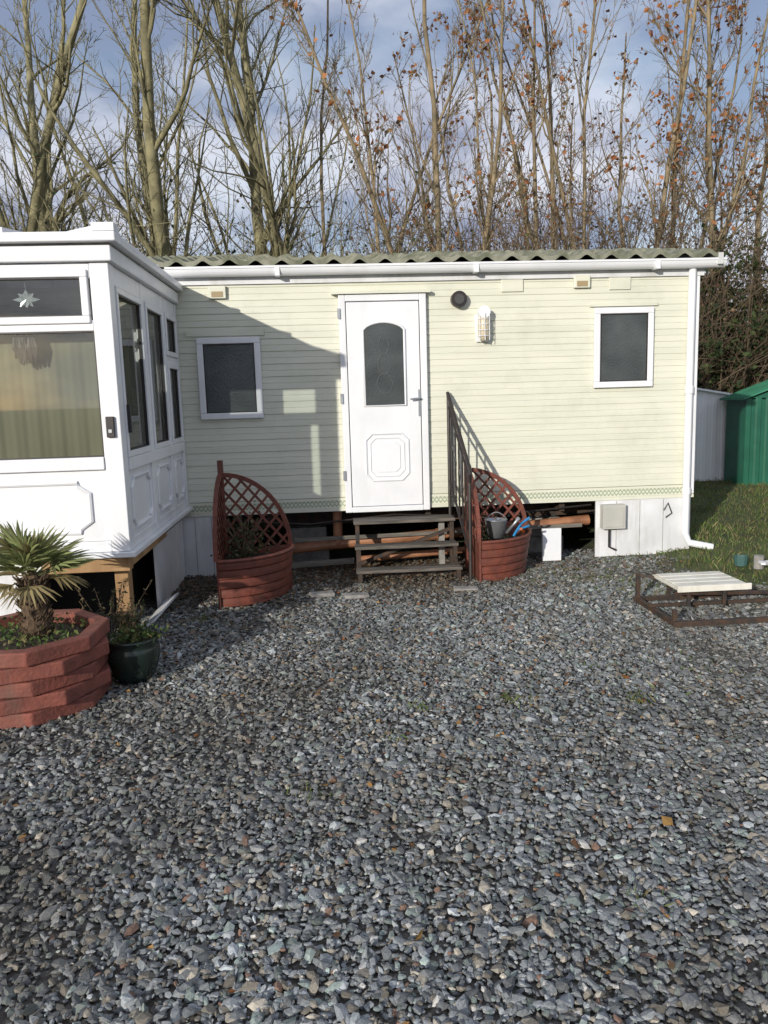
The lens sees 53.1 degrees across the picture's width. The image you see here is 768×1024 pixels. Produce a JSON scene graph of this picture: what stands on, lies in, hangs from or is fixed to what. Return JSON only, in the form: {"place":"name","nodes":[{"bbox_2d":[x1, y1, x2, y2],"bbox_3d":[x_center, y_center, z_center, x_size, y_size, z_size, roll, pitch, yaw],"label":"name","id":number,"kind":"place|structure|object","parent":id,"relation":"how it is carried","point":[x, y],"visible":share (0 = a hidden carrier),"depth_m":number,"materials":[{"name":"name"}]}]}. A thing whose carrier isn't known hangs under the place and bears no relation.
{"place":"outdoors","nodes":[
{"label":"outdoors","id":0,"kind":"place"},
{"bbox_2d":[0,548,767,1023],"bbox_3d":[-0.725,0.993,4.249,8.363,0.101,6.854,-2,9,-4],"label":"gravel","id":1,"kind":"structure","parent":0,"point":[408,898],"depth_m":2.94,"materials":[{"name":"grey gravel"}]},
{"bbox_2d":[0,520,112,728],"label":"palm planter","id":2,"kind":"object","parent":1,"relation":"on","point":[54,664],"visible":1,"depth_m":4.05,"materials":[{"name":"brick"}]},
{"bbox_2d":[2,544,765,1023],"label":"fallen leaves","id":3,"kind":"object","parent":1,"relation":"on","point":[576,844],"depth_m":5.99,"materials":[{"name":"brown plant"}]},
{"bbox_2d":[453,586,477,591],"bbox_3d":[0.671,0.633,6.327,0.200,0.030,0.100,0,9,1],"label":"paving brick","id":4,"kind":"object","parent":1,"relation":"on","point":[461,588],"visible":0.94,"depth_m":6.28,"materials":[{"name":"concrete"}]},
{"bbox_2d":[633,571,767,626],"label":"metal base frame","id":5,"kind":"object","parent":1,"relation":"on","point":[688,586],"visible":1,"depth_m":5.50,"materials":[{"name":"rusty brown steel"},{"name":"white weathered painted wood"}]},
{"bbox_2d":[0,480,767,1023],"bbox_3d":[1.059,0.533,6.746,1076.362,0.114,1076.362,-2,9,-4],"label":"ground","id":6,"kind":"structure","parent":0,"point":[582,538],"depth_m":3.20,"materials":[{"name":"grey gravel"}]},
{"bbox_2d":[0,0,119,231],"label":"bare tree","id":7,"kind":"object","parent":6,"relation":"on","point":[61,77],"visible":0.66,"depth_m":11.65,"materials":[{"name":"brown plant"}]},
{"bbox_2d":[0,0,141,236],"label":"bare tree","id":8,"kind":"object","parent":6,"relation":"on","point":[30,104],"visible":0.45,"depth_m":13.67,"materials":[{"name":"brown plant"}]},
{"bbox_2d":[0,222,192,628],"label":"conservatory","id":9,"kind":"object","parent":6,"relation":"on","point":[76,462],"visible":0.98,"depth_m":4.91,"materials":[{"name":"white plastic"}]},
{"bbox_2d":[0,0,214,255],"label":"bare tree","id":10,"kind":"object","parent":6,"relation":"on","point":[177,143],"visible":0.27,"depth_m":15.29,"materials":[{"name":"brown plant"}]},
{"bbox_2d":[1,0,234,256],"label":"bare tree","id":11,"kind":"object","parent":6,"relation":"on","point":[147,152],"visible":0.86,"depth_m":11.95,"materials":[{"name":"brown plant"}]},
{"bbox_2d":[107,617,176,685],"bbox_3d":[-1.472,0.807,4.498,0.416,0.361,0.378,3,10,31],"label":"glazed plant pot","id":12,"kind":"object","parent":6,"relation":"on","point":[134,655],"visible":0.96,"depth_m":4.40,"materials":[{"name":"ceramic"}]},
{"bbox_2d":[74,580,151,663],"bbox_3d":[-1.637,0.692,4.655,0.463,0.556,0.349,-10,12,-43],"label":"wispy shrub","id":13,"kind":"object","parent":12,"relation":"in","point":[127,616],"visible":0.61,"depth_m":4.66,"materials":[{"name":"green plant"}]},
{"bbox_2d":[117,0,359,256],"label":"bare tree","id":14,"kind":"object","parent":6,"relation":"on","point":[257,180],"visible":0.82,"depth_m":12.91,"materials":[{"name":"brown plant"}]},
{"bbox_2d":[0,106,482,256],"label":"hedgerow","id":15,"kind":"object","parent":6,"relation":"on","point":[235,235],"visible":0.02,"depth_m":12.19,"materials":[{"name":"brown plant"}]},
{"bbox_2d":[210,460,294,608],"bbox_3d":[-1.087,0.156,6.206,0.696,1.120,0.633,-2,9,-4],"label":"trellis planter","id":16,"kind":"object","parent":6,"relation":"on","point":[262,571],"visible":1,"depth_m":6.22,"materials":[{"name":"wood"}]},
{"bbox_2d":[182,0,395,256],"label":"bare tree","id":17,"kind":"object","parent":6,"relation":"on","point":[269,170],"visible":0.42,"depth_m":15.90,"materials":[{"name":"brown plant"}]},
{"bbox_2d":[309,590,334,597],"bbox_3d":[-0.509,0.673,6.295,0.200,0.030,0.100,-2,8,-16],"label":"paving brick","id":18,"kind":"object","parent":6,"relation":"on","point":[322,594],"visible":1,"depth_m":6.26,"materials":[{"name":"concrete"}]},
{"bbox_2d":[258,0,442,253],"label":"poplar tree","id":19,"kind":"object","parent":6,"relation":"on","point":[374,193],"visible":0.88,"depth_m":12.10,"materials":[{"name":"brown plant"}]},
{"bbox_2d":[344,592,369,598],"bbox_3d":[-0.222,0.677,6.215,0.200,0.030,0.100,-1,8,-10],"label":"paving brick","id":20,"kind":"object","parent":6,"relation":"on","point":[359,595],"visible":1,"depth_m":6.18,"materials":[{"name":"concrete"}]},
{"bbox_2d":[0,248,727,576],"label":"static caravan","id":21,"kind":"object","parent":6,"relation":"on","point":[314,389],"visible":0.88,"depth_m":7.05,"materials":[{"name":"beige plastic"}]},
{"bbox_2d":[196,337,263,419],"bbox_3d":[-1.377,-1.196,6.889,0.560,0.720,0.035,-2,9,-4],"label":"small window frame","id":22,"kind":"structure","parent":21,"relation":"in","point":[221,340],"depth_m":6.87,"materials":[{"name":"white plastic"}]},
{"bbox_2d":[204,344,255,411],"bbox_3d":[-1.378,-1.197,6.893,0.458,0.618,0.014,-2,9,-4],"label":"small window glass","id":23,"kind":"structure","parent":21,"relation":"in","point":[229,369],"depth_m":6.89,"materials":[{"name":"grey glass"}]},
{"bbox_2d":[346,301,422,506],"bbox_3d":[0.009,-0.973,7.020,0.653,1.840,0.039,-2,9,-4],"label":"door leaf","id":24,"kind":"structure","parent":21,"relation":"in","point":[364,421],"depth_m":7.02,"materials":[{"name":"white plastic"}]},
{"bbox_2d":[593,306,653,387],"bbox_3d":[2.216,-1.521,7.111,0.560,0.725,0.035,-2,9,-4],"label":"end window frame","id":25,"kind":"structure","parent":21,"relation":"in","point":[609,310],"depth_m":7.09,"materials":[{"name":"white plastic"}]},
{"bbox_2d":[601,314,646,380],"bbox_3d":[2.215,-1.522,7.115,0.458,0.623,0.014,-2,9,-4],"label":"end window glass","id":26,"kind":"structure","parent":21,"relation":"in","point":[623,337],"depth_m":7.11,"materials":[{"name":"grey glass"}]},
{"bbox_2d":[273,0,494,256],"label":"poplar tree","id":27,"kind":"object","parent":6,"relation":"on","point":[452,113],"visible":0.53,"depth_m":15.37,"materials":[{"name":"brown plant"}]},
{"bbox_2d":[0,125,767,351],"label":"hedgerow","id":28,"kind":"object","parent":6,"relation":"on","point":[307,201],"visible":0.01,"depth_m":16.62,"materials":[{"name":"brown plant"}]},
{"bbox_2d":[353,391,472,583],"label":"entrance steps","id":29,"kind":"structure","parent":6,"relation":"on","point":[454,565],"depth_m":6.86,"materials":[{"name":"brown wood"}]},
{"bbox_2d":[379,0,535,250],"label":"poplar tree","id":30,"kind":"object","parent":6,"relation":"on","point":[475,38],"visible":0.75,"depth_m":14.74,"materials":[{"name":"brown plant"}]},
{"bbox_2d":[371,0,546,251],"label":"poplar tree","id":31,"kind":"object","parent":6,"relation":"on","point":[462,123],"visible":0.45,"depth_m":17.30,"materials":[{"name":"brown plant"}]},
{"bbox_2d":[385,0,552,251],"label":"poplar tree","id":32,"kind":"object","parent":6,"relation":"on","point":[436,188],"visible":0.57,"depth_m":13.74,"materials":[{"name":"brown plant"}]},
{"bbox_2d":[181,542,763,908],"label":"weeds","id":33,"kind":"object","parent":6,"relation":"on","point":[529,697],"visible":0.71,"depth_m":4.41,"materials":[{"name":"green plant"}]},
{"bbox_2d":[464,466,531,581],"bbox_3d":[1.057,0.080,6.764,0.598,0.980,0.598,-2,9,-4],"label":"trellis planter","id":34,"kind":"object","parent":6,"relation":"on","point":[499,550],"visible":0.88,"depth_m":6.73,"materials":[{"name":"wood"}]},
{"bbox_2d":[248,52,767,392],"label":"hedgerow","id":35,"kind":"object","parent":6,"relation":"on","point":[666,236],"visible":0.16,"depth_m":12.64,"materials":[{"name":"brown plant"}]},
{"bbox_2d":[452,0,588,249],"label":"poplar tree","id":36,"kind":"object","parent":6,"relation":"on","point":[534,113],"visible":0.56,"depth_m":13.58,"materials":[{"name":"brown plant"}]},
{"bbox_2d":[471,0,606,249],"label":"poplar tree","id":37,"kind":"object","parent":6,"relation":"on","point":[529,120],"visible":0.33,"depth_m":16.52,"materials":[{"name":"brown plant"}]},
{"bbox_2d":[484,0,672,250],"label":"poplar tree","id":38,"kind":"object","parent":6,"relation":"on","point":[522,28],"visible":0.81,"depth_m":13.04,"materials":[{"name":"brown plant"}]},
{"bbox_2d":[561,0,767,300],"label":"poplar tree","id":39,"kind":"object","parent":6,"relation":"on","point":[676,125],"visible":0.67,"depth_m":13.79,"materials":[{"name":"brown plant"}]},
{"bbox_2d":[596,209,767,392],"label":"ivy hedge","id":40,"kind":"object","parent":6,"relation":"on","point":[752,344],"visible":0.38,"depth_m":13.14,"materials":[{"name":"green plant"}]},
{"bbox_2d":[636,0,767,319],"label":"poplar tree","id":41,"kind":"object","parent":6,"relation":"on","point":[725,112],"visible":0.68,"depth_m":13.64,"materials":[{"name":"brown plant"}]},
{"bbox_2d":[639,478,767,597],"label":"grass","id":42,"kind":"structure","parent":6,"relation":"on","point":[758,485],"depth_m":8.13,"materials":[{"name":"green plant"}]},
{"bbox_2d":[758,560,767,564],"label":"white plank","id":43,"kind":"object","parent":42,"relation":"on","point":[763,562],"visible":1,"depth_m":6.29,"materials":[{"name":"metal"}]},
{"bbox_2d":[641,0,767,389],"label":"poplar tree","id":44,"kind":"object","parent":6,"relation":"on","point":[709,169],"visible":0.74,"depth_m":13.36,"materials":[{"name":"brown plant"}]},
{"bbox_2d":[694,388,731,480],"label":"white shed","id":45,"kind":"structure","parent":6,"relation":"on","point":[710,431],"depth_m":12.38,"materials":[{"name":"metal"}]},
{"bbox_2d":[720,380,767,484],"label":"green shed","id":46,"kind":"structure","parent":6,"relation":"on","point":[746,449],"depth_m":11.78,"materials":[{"name":"metal"}]},
{"bbox_2d":[721,37,767,373],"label":"poplar tree","id":47,"kind":"object","parent":6,"relation":"on","point":[761,109],"visible":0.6,"depth_m":15.27,"materials":[{"name":"brown plant"}]},
{"bbox_2d":[0,0,767,350],"label":"sky","id":48,"kind":"structure","parent":0,"point":[392,15],"materials":[{"name":"blue"}]}
]}

